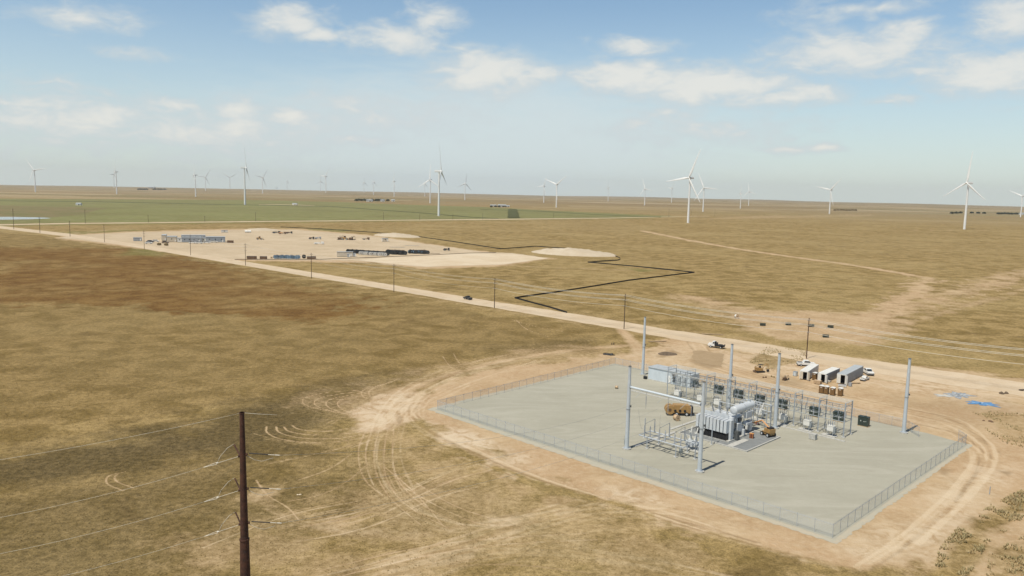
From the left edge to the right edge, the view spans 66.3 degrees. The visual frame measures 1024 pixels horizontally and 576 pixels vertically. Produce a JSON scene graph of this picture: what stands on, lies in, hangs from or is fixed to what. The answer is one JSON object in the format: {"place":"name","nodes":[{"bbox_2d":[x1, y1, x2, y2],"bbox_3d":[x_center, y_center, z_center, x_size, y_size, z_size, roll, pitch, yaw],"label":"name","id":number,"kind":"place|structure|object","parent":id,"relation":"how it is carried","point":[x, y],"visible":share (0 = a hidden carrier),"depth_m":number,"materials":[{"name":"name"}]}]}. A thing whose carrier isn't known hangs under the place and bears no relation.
{"place":"outdoors","nodes":[
{"label":"outdoors","id":0,"kind":"place"},
{"bbox_2d":[0,217,45,219],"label":"pond","id":1,"kind":"structure","parent":0,"point":[6,218],"depth_m":1178.00,"materials":[{"name":"liquid"}]},
{"bbox_2d":[0,205,105,219],"bbox_3d":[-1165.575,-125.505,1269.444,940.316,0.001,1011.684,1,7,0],"label":"brown field","id":2,"kind":"structure","parent":0,"point":[26,211],"depth_m":1470.08,"materials":[{"name":"soil"}]},
{"bbox_2d":[0,199,666,223],"bbox_3d":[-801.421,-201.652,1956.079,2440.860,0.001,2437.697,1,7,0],"label":"green field","id":3,"kind":"structure","parent":0,"point":[152,210],"depth_m":1838.45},
{"bbox_2d":[435,146,446,215],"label":"wind turbine","id":4,"kind":"object","parent":3,"relation":"on","point":[439,173],"visible":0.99,"depth_m":1687.22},
{"bbox_2d":[0,216,692,224],"bbox_3d":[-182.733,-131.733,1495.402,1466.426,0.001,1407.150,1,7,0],"label":"back road","id":5,"kind":"structure","parent":0,"point":[300,221],"depth_m":1263.62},
{"bbox_2d":[0,185,1023,575],"bbox_3d":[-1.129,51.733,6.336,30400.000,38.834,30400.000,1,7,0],"label":"ground","id":6,"kind":"structure","parent":0,"point":[932,273],"depth_m":235.06,"materials":[{"name":"plant"}]},
{"bbox_2d":[27,161,45,191],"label":"wind turbine","id":7,"kind":"object","parent":6,"relation":"on","point":[34,175],"visible":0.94,"depth_m":4154.27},
{"bbox_2d":[203,412,281,575],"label":"steel monopole","id":8,"kind":"object","parent":6,"relation":"on","point":[244,522],"visible":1,"depth_m":77.05,"materials":[{"name":"metal"}]},
{"bbox_2d":[0,503,198,553],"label":"conductor wire","id":9,"kind":"object","parent":8,"relation":"attached to","point":[91,533],"visible":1,"depth_m":74.21,"materials":[{"name":"metal"}]},
{"bbox_2d":[5,468,199,516],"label":"conductor wire","id":10,"kind":"object","parent":8,"relation":"attached to","point":[105,494],"visible":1,"depth_m":73.95,"materials":[{"name":"metal"}]},
{"bbox_2d":[1,413,238,459],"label":"shield wire","id":11,"kind":"object","parent":8,"relation":"attached to","point":[121,438],"visible":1,"depth_m":73.57,"materials":[{"name":"metal"}]},
{"bbox_2d":[296,405,629,454],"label":"conductor wire","id":12,"kind":"object","parent":8,"relation":"attached to","point":[442,444],"visible":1,"depth_m":100.82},
{"bbox_2d":[285,410,654,488],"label":"conductor wire","id":13,"kind":"object","parent":8,"relation":"attached to","point":[454,465],"visible":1,"depth_m":101.53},
{"bbox_2d":[284,416,678,522],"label":"conductor wire","id":14,"kind":"object","parent":8,"relation":"attached to","point":[466,486],"visible":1,"depth_m":100.95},
{"bbox_2d":[245,228,277,230],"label":"dirt mound","id":15,"kind":"object","parent":6,"relation":"on","point":[260,229],"visible":0.92,"depth_m":985.58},
{"bbox_2d":[51,201,498,218],"bbox_3d":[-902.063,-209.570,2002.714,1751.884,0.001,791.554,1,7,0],"label":"field margin","id":16,"kind":"object","parent":6,"relation":"on","point":[273,205],"visible":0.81,"depth_m":2278.71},
{"bbox_2d":[241,149,249,204],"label":"wind turbine","id":17,"kind":"object","parent":16,"relation":"on","point":[244,168],"visible":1,"depth_m":2321.60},
{"bbox_2d":[61,230,542,266],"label":"dirt yard","id":18,"kind":"structure","parent":6,"relation":"on","point":[298,242],"depth_m":755.11,"materials":[{"name":"soil"}]},
{"bbox_2d":[133,237,141,240],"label":"storage container","id":19,"kind":"object","parent":18,"relation":"on","point":[137,238],"visible":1,"depth_m":758.57,"materials":[{"name":"metal"}]},
{"bbox_2d":[161,234,166,240],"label":"site office","id":20,"kind":"structure","parent":18,"relation":"on","point":[163,237],"depth_m":770.08,"materials":[{"name":"white paint"}]},
{"bbox_2d":[167,236,176,241],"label":"site office","id":21,"kind":"structure","parent":18,"relation":"on","point":[171,238],"depth_m":754.37,"materials":[{"name":"beige paint"}]},
{"bbox_2d":[182,237,201,241],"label":"site office","id":22,"kind":"structure","parent":18,"relation":"on","point":[188,239],"depth_m":756.30,"materials":[{"name":"white paint"}]},
{"bbox_2d":[181,235,204,236],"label":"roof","id":23,"kind":"structure","parent":22,"relation":"attached to","point":[193,235],"depth_m":805.68,"materials":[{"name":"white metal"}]},
{"bbox_2d":[206,236,224,241],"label":"site office","id":24,"kind":"structure","parent":18,"relation":"on","point":[218,238],"depth_m":764.43,"materials":[{"name":"white paint"}]},
{"bbox_2d":[337,251,352,256],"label":"storage container","id":25,"kind":"object","parent":18,"relation":"on","point":[342,253],"visible":1,"depth_m":634.62,"materials":[{"name":"metal"}]},
{"bbox_2d":[235,252,495,259],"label":"silt roll","id":26,"kind":"object","parent":18,"relation":"on","point":[344,258],"visible":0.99,"depth_m":613.15,"materials":[{"name":"fabric"}]},
{"bbox_2d":[375,233,419,237],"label":"dirt mound","id":27,"kind":"object","parent":6,"relation":"on","point":[399,235],"visible":0.98,"depth_m":917.44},
{"bbox_2d":[419,164,437,202],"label":"wind turbine","id":28,"kind":"object","parent":6,"relation":"on","point":[430,184],"visible":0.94,"depth_m":3329.01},
{"bbox_2d":[364,253,546,266],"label":"pale apron","id":29,"kind":"object","parent":6,"relation":"on","point":[462,259],"visible":1,"depth_m":629.81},
{"bbox_2d":[280,226,694,312],"bbox_3d":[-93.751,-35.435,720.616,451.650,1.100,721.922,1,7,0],"label":"silt fence","id":30,"kind":"object","parent":6,"relation":"on","point":[519,297],"visible":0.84,"depth_m":567.18,"materials":[{"name":"black fabric"}]},
{"bbox_2d":[507,209,519,217],"bbox_3d":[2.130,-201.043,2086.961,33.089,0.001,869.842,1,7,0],"label":"crop block","id":31,"kind":"structure","parent":6,"relation":"on","point":[512,213],"depth_m":1982.88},
{"bbox_2d":[437,359,609,406],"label":"chain link fence","id":32,"kind":"object","parent":6,"relation":"on","point":[518,381],"visible":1,"depth_m":216.49,"materials":[{"name":"grey"}]},
{"bbox_2d":[546,177,564,206],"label":"wind turbine","id":33,"kind":"object","parent":6,"relation":"on","point":[556,188],"visible":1,"depth_m":2980.47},
{"bbox_2d":[480,209,649,216],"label":"field margin","id":34,"kind":"object","parent":6,"relation":"on","point":[563,212],"visible":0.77,"depth_m":2197.59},
{"bbox_2d":[531,247,615,256],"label":"dirt mound","id":35,"kind":"object","parent":6,"relation":"on","point":[567,251],"visible":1,"depth_m":704.28,"materials":[{"name":"soil"}]},
{"bbox_2d":[437,401,833,536],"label":"chain link fence","id":36,"kind":"object","parent":6,"relation":"on","point":[653,468],"visible":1,"depth_m":151.31,"materials":[{"name":"grey"}]},
{"bbox_2d":[658,352,676,355],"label":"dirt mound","id":37,"kind":"object","parent":6,"relation":"on","point":[667,353],"visible":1,"depth_m":272.36,"materials":[{"name":"soil"}]},
{"bbox_2d":[666,152,699,222],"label":"wind turbine","id":38,"kind":"object","parent":6,"relation":"on","point":[690,185],"visible":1,"depth_m":1592.94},
{"bbox_2d":[435,365,966,538],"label":"gravel pad","id":39,"kind":"object","parent":6,"relation":"on","point":[825,480],"visible":0.87,"depth_m":172.32,"materials":[{"name":"gravel"}]},
{"bbox_2d":[622,366,631,449],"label":"steel mast","id":40,"kind":"object","parent":39,"relation":"on","point":[626,442],"visible":1,"depth_m":169.43,"materials":[{"name":"metal"}]},
{"bbox_2d":[630,385,700,416],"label":"cross beam","id":41,"kind":"structure","parent":40,"relation":"attached to","point":[665,395],"depth_m":161.98,"materials":[{"name":"metal"}]},
{"bbox_2d":[640,317,645,374],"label":"steel mast","id":42,"kind":"object","parent":39,"relation":"on","point":[643,353],"visible":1,"depth_m":240.05,"materials":[{"name":"metal"}]},
{"bbox_2d":[633,431,676,446],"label":"cable trench","id":43,"kind":"object","parent":39,"relation":"on","point":[650,440],"visible":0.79,"depth_m":176.25,"materials":[{"name":"concrete"}]},
{"bbox_2d":[639,419,694,457],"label":"disconnect switch stand","id":44,"kind":"object","parent":39,"relation":"on","point":[665,439],"visible":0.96,"depth_m":168.88,"materials":[{"name":"metal"}]},
{"bbox_2d":[647,364,699,388],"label":"control building","id":45,"kind":"structure","parent":39,"relation":"on","point":[658,372],"depth_m":231.32,"materials":[{"name":"metal"}]},
{"bbox_2d":[669,386,681,400],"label":"feeder breaker","id":46,"kind":"object","parent":39,"relation":"on","point":[678,392],"visible":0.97,"depth_m":212.12,"materials":[{"name":"metal"}]},
{"bbox_2d":[673,414,680,420],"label":"cable reel","id":47,"kind":"object","parent":39,"relation":"on","point":[675,418],"visible":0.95,"depth_m":192.46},
{"bbox_2d":[670,420,695,429],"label":"cable trench","id":48,"kind":"object","parent":39,"relation":"on","point":[681,425],"visible":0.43,"depth_m":189.02,"materials":[{"name":"concrete"}]},
{"bbox_2d":[683,426,704,452],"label":"voltage breaker","id":49,"kind":"object","parent":39,"relation":"on","point":[691,448],"visible":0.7,"depth_m":170.56,"materials":[{"name":"metal"}]},
{"bbox_2d":[690,389,701,401],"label":"cable riser","id":50,"kind":"object","parent":39,"relation":"on","point":[694,395],"visible":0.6,"depth_m":211.69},
{"bbox_2d":[692,391,705,405],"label":"feeder breaker","id":51,"kind":"object","parent":39,"relation":"on","point":[699,397],"visible":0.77,"depth_m":207.26,"materials":[{"name":"metal"}]},
{"bbox_2d":[695,381,705,472],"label":"steel mast","id":52,"kind":"object","parent":39,"relation":"on","point":[700,454],"visible":1,"depth_m":156.15,"materials":[{"name":"metal"}]},
{"bbox_2d":[708,395,723,409],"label":"feeder breaker","id":53,"kind":"object","parent":39,"relation":"on","point":[716,401],"visible":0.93,"depth_m":203.61,"materials":[{"name":"metal"}]},
{"bbox_2d":[713,385,723,394],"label":"green equipment cabinet","id":54,"kind":"object","parent":39,"relation":"on","point":[720,388],"visible":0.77,"depth_m":219.00,"materials":[{"name":"metal"}]},
{"bbox_2d":[678,426,780,451],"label":"oil containment pit","id":55,"kind":"object","parent":39,"relation":"on","point":[745,443],"visible":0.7,"depth_m":177.78,"materials":[{"name":"concrete"}]},
{"bbox_2d":[696,399,754,440],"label":"power transformer","id":56,"kind":"object","parent":55,"relation":"on","point":[727,425],"visible":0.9,"depth_m":180.14,"materials":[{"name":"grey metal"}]},
{"bbox_2d":[752,420,775,437],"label":"boom lift","id":57,"kind":"object","parent":55,"relation":"on","point":[768,431],"visible":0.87,"depth_m":181.24,"materials":[{"name":"metal"}]},
{"bbox_2d":[725,344,733,408],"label":"steel mast","id":58,"kind":"object","parent":39,"relation":"on","point":[730,375],"visible":0.84,"depth_m":204.32,"materials":[{"name":"metal"}]},
{"bbox_2d":[631,390,844,441],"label":"cable trench","id":59,"kind":"object","parent":39,"relation":"on","point":[742,416],"visible":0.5,"depth_m":194.22,"materials":[{"name":"concrete"}]},
{"bbox_2d":[733,389,743,399],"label":"green equipment cabinet","id":60,"kind":"object","parent":39,"relation":"on","point":[741,393],"visible":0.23,"depth_m":214.32,"materials":[{"name":"metal"}]},
{"bbox_2d":[739,398,771,426],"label":"voltage bus stand","id":61,"kind":"object","parent":39,"relation":"on","point":[756,404],"visible":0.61,"depth_m":188.37,"materials":[{"name":"metal"}]},
{"bbox_2d":[750,406,765,420],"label":"feeder breaker","id":62,"kind":"object","parent":39,"relation":"on","point":[762,415],"visible":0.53,"depth_m":195.25,"materials":[{"name":"metal"}]},
{"bbox_2d":[754,394,764,404],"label":"green equipment cabinet","id":63,"kind":"object","parent":39,"relation":"on","point":[759,395],"visible":0.6,"depth_m":209.21,"materials":[{"name":"metal"}]},
{"bbox_2d":[667,364,853,437],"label":"steel bus rack","id":64,"kind":"object","parent":39,"relation":"on","point":[826,398],"visible":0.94,"depth_m":197.36,"materials":[{"name":"metal"}]},
{"bbox_2d":[772,353,780,428],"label":"steel mast","id":65,"kind":"object","parent":39,"relation":"on","point":[775,426],"visible":0.89,"depth_m":187.18,"materials":[{"name":"metal"}]},
{"bbox_2d":[777,409,789,425],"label":"feeder breaker","id":66,"kind":"object","parent":39,"relation":"on","point":[783,416],"visible":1,"depth_m":190.98,"materials":[{"name":"metal"}]},
{"bbox_2d":[779,399,787,409],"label":"green equipment cabinet","id":67,"kind":"object","parent":39,"relation":"on","point":[783,403],"visible":0.48,"depth_m":204.90,"materials":[{"name":"metal"}]},
{"bbox_2d":[797,415,813,431],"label":"feeder breaker","id":68,"kind":"object","parent":39,"relation":"on","point":[808,422],"visible":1,"depth_m":186.62,"materials":[{"name":"metal"}]},
{"bbox_2d":[809,432,817,439],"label":"concrete block","id":69,"kind":"object","parent":39,"relation":"on","point":[812,436],"depth_m":179.87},
{"bbox_2d":[808,406,820,417],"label":"green equipment cabinet","id":70,"kind":"object","parent":39,"relation":"on","point":[811,408],"visible":0.64,"depth_m":198.71,"materials":[{"name":"metal"}]},
{"bbox_2d":[820,420,837,437],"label":"feeder breaker","id":71,"kind":"object","parent":39,"relation":"on","point":[831,427],"visible":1,"depth_m":182.52,"materials":[{"name":"metal"}]},
{"bbox_2d":[823,419,838,433],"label":"cable riser","id":72,"kind":"object","parent":39,"relation":"on","point":[826,427],"visible":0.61,"depth_m":185.70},
{"bbox_2d":[833,410,843,422],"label":"green equipment cabinet","id":73,"kind":"object","parent":39,"relation":"on","point":[838,415],"visible":0.61,"depth_m":194.77,"materials":[{"name":"metal"}]},
{"bbox_2d":[858,415,869,427],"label":"green equipment cabinet","id":74,"kind":"object","parent":39,"relation":"on","point":[863,421],"visible":1,"depth_m":191.16,"materials":[{"name":"metal"}]},
{"bbox_2d":[899,358,911,433],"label":"steel mast","id":75,"kind":"object","parent":39,"relation":"on","point":[904,422],"visible":1,"depth_m":185.54,"materials":[{"name":"metal"}]},
{"bbox_2d":[695,175,713,211],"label":"wind turbine","id":76,"kind":"object","parent":6,"relation":"on","point":[703,193],"visible":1,"depth_m":2779.71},
{"bbox_2d":[707,341,724,348],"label":"flatbed truck","id":77,"kind":"object","parent":6,"relation":"on","point":[715,343],"visible":1,"depth_m":286.53,"materials":[{"name":"white paint"}]},
{"bbox_2d":[615,357,902,425],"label":"chain link fence","id":78,"kind":"object","parent":6,"relation":"on","point":[781,393],"visible":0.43,"depth_m":212.14,"materials":[{"name":"grey"}]},
{"bbox_2d":[753,363,768,372],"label":"excavator","id":79,"kind":"object","parent":6,"relation":"on","point":[759,369],"visible":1,"depth_m":247.75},
{"bbox_2d":[750,347,805,371],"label":"dry weeds","id":80,"kind":"object","parent":6,"relation":"on","point":[774,351],"visible":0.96,"depth_m":271.15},
{"bbox_2d":[796,360,815,365],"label":"pickup truck","id":81,"kind":"object","parent":6,"relation":"on","point":[804,362],"visible":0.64,"depth_m":258.52,"materials":[{"name":"white paint"}]},
{"bbox_2d":[806,318,810,358],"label":"utility pole","id":82,"kind":"object","parent":6,"relation":"on","point":[807,338],"visible":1,"depth_m":270.21,"materials":[{"name":"wood"}]},
{"bbox_2d":[799,363,818,379],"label":"storage container","id":83,"kind":"object","parent":6,"relation":"on","point":[806,372],"visible":0.88,"depth_m":241.10,"materials":[{"name":"metal"}]},
{"bbox_2d":[812,372,817,379],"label":"portable toilet","id":84,"kind":"object","parent":6,"relation":"on","point":[814,375],"visible":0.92,"depth_m":239.34,"materials":[{"name":"brown plastic"}]},
{"bbox_2d":[819,385,824,393],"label":"portable toilet","id":85,"kind":"object","parent":6,"relation":"on","point":[821,388],"visible":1,"depth_m":222.96,"materials":[{"name":"brown plastic"}]},
{"bbox_2d":[823,385,829,393],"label":"portable toilet","id":86,"kind":"object","parent":6,"relation":"on","point":[826,389],"visible":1,"depth_m":222.23,"materials":[{"name":"brown plastic"}]},
{"bbox_2d":[816,179,840,213],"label":"wind turbine","id":87,"kind":"object","parent":6,"relation":"on","point":[830,194],"visible":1,"depth_m":2894.70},
{"bbox_2d":[818,367,839,382],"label":"storage container","id":88,"kind":"object","parent":6,"relation":"on","point":[827,374],"visible":0.86,"depth_m":238.41,"materials":[{"name":"metal"}]},
{"bbox_2d":[830,387,835,395],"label":"portable toilet","id":89,"kind":"object","parent":6,"relation":"on","point":[832,391],"visible":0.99,"depth_m":220.85,"materials":[{"name":"brown plastic"}]},
{"bbox_2d":[837,387,843,395],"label":"portable toilet","id":90,"kind":"object","parent":6,"relation":"on","point":[840,391],"visible":1,"depth_m":220.48,"materials":[{"name":"brown plastic"}]},
{"bbox_2d":[836,365,862,384],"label":"storage container","id":91,"kind":"object","parent":6,"relation":"on","point":[849,374],"visible":1,"depth_m":238.26,"materials":[{"name":"metal"}]},
{"bbox_2d":[860,375,869,380],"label":"pickup truck","id":92,"kind":"object","parent":6,"relation":"on","point":[864,378],"visible":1,"depth_m":239.79,"materials":[{"name":"white paint"}]},
{"bbox_2d":[863,368,874,375],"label":"pickup truck","id":93,"kind":"object","parent":6,"relation":"on","point":[868,371],"visible":0.81,"depth_m":247.68,"materials":[{"name":"white paint"}]},
{"bbox_2d":[832,434,966,537],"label":"chain link fence","id":94,"kind":"object","parent":6,"relation":"on","point":[899,482],"visible":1,"depth_m":149.09,"materials":[{"name":"grey"}]},
{"bbox_2d":[943,392,973,398],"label":"plastic sheet","id":95,"kind":"object","parent":6,"relation":"on","point":[960,395],"visible":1,"depth_m":223.84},
{"bbox_2d":[943,152,984,228],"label":"wind turbine","id":96,"kind":"object","parent":6,"relation":"on","point":[966,204],"visible":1,"depth_m":1570.79,"materials":[{"name":"metal"}]},
{"bbox_2d":[935,489,1023,575],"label":"dry weeds","id":97,"kind":"object","parent":6,"relation":"on","point":[981,548],"visible":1,"depth_m":131.47,"materials":[{"name":"plant"}]},
{"bbox_2d":[966,400,1000,407],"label":"plastic sheet","id":98,"kind":"object","parent":6,"relation":"on","point":[983,403],"visible":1,"depth_m":215.33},
{"bbox_2d":[975,411,1023,446],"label":"dry weeds","id":99,"kind":"object","parent":6,"relation":"on","point":[1007,414],"visible":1,"depth_m":192.51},
{"bbox_2d":[986,536,1023,575],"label":"dry weeds","id":100,"kind":"object","parent":6,"relation":"on","point":[1011,563],"visible":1,"depth_m":120.36,"materials":[{"name":"plant"}]},
{"bbox_2d":[1009,190,1023,216],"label":"wind turbine","id":101,"kind":"object","parent":6,"relation":"on","point":[1021,201],"visible":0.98,"depth_m":3099.34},
{"bbox_2d":[0,226,1023,395],"bbox_3d":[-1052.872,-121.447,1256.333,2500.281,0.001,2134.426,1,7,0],"label":"road","id":102,"kind":"structure","parent":0,"point":[954,378],"depth_m":308.09,"materials":[{"name":"soil"}]},
{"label":"utility pole","id":103,"kind":"object","parent":102,"relation":"on","visible":0},
{"bbox_2d":[191,238,1017,355],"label":"power line","id":104,"kind":"object","parent":103,"relation":"attached to","point":[704,314],"visible":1,"depth_m":289.21,"materials":[{"name":"metal"}]},
{"bbox_2d":[192,236,1019,349],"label":"power line","id":105,"kind":"object","parent":103,"relation":"attached to","point":[710,310],"visible":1,"depth_m":284.79,"materials":[{"name":"metal"}]},
{"bbox_2d":[198,239,1020,354],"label":"power line","id":106,"kind":"object","parent":103,"relation":"attached to","point":[712,314],"visible":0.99,"depth_m":289.13,"materials":[{"name":"metal"}]},
{"bbox_2d":[208,239,1021,348],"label":"power line","id":107,"kind":"object","parent":103,"relation":"attached to","point":[711,309],"visible":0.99,"depth_m":287.34,"materials":[{"name":"metal"}]},
{"bbox_2d":[218,247,1017,363],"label":"power line","id":108,"kind":"object","parent":103,"relation":"attached to","point":[717,322],"visible":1,"depth_m":285.96,"materials":[{"name":"metal"}]},
{"bbox_2d":[0,0,1023,206],"label":"sky","id":109,"kind":"structure","parent":0,"point":[891,100],"materials":[{"name":"blue"}]},
{"bbox_2d":[664,403,697,415],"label":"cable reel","id":110,"kind":"object","parent":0,"point":[685,409],"visible":0.94,"depth_m":196.72,"materials":[{"name":"wood"}]},
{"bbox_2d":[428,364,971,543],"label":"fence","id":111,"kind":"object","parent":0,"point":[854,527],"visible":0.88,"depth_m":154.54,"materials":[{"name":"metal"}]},
{"bbox_2d":[692,350,723,366],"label":"excavated soil","id":112,"kind":"structure","parent":0,"point":[707,357],"depth_m":269.05,"materials":[{"name":"soil"}]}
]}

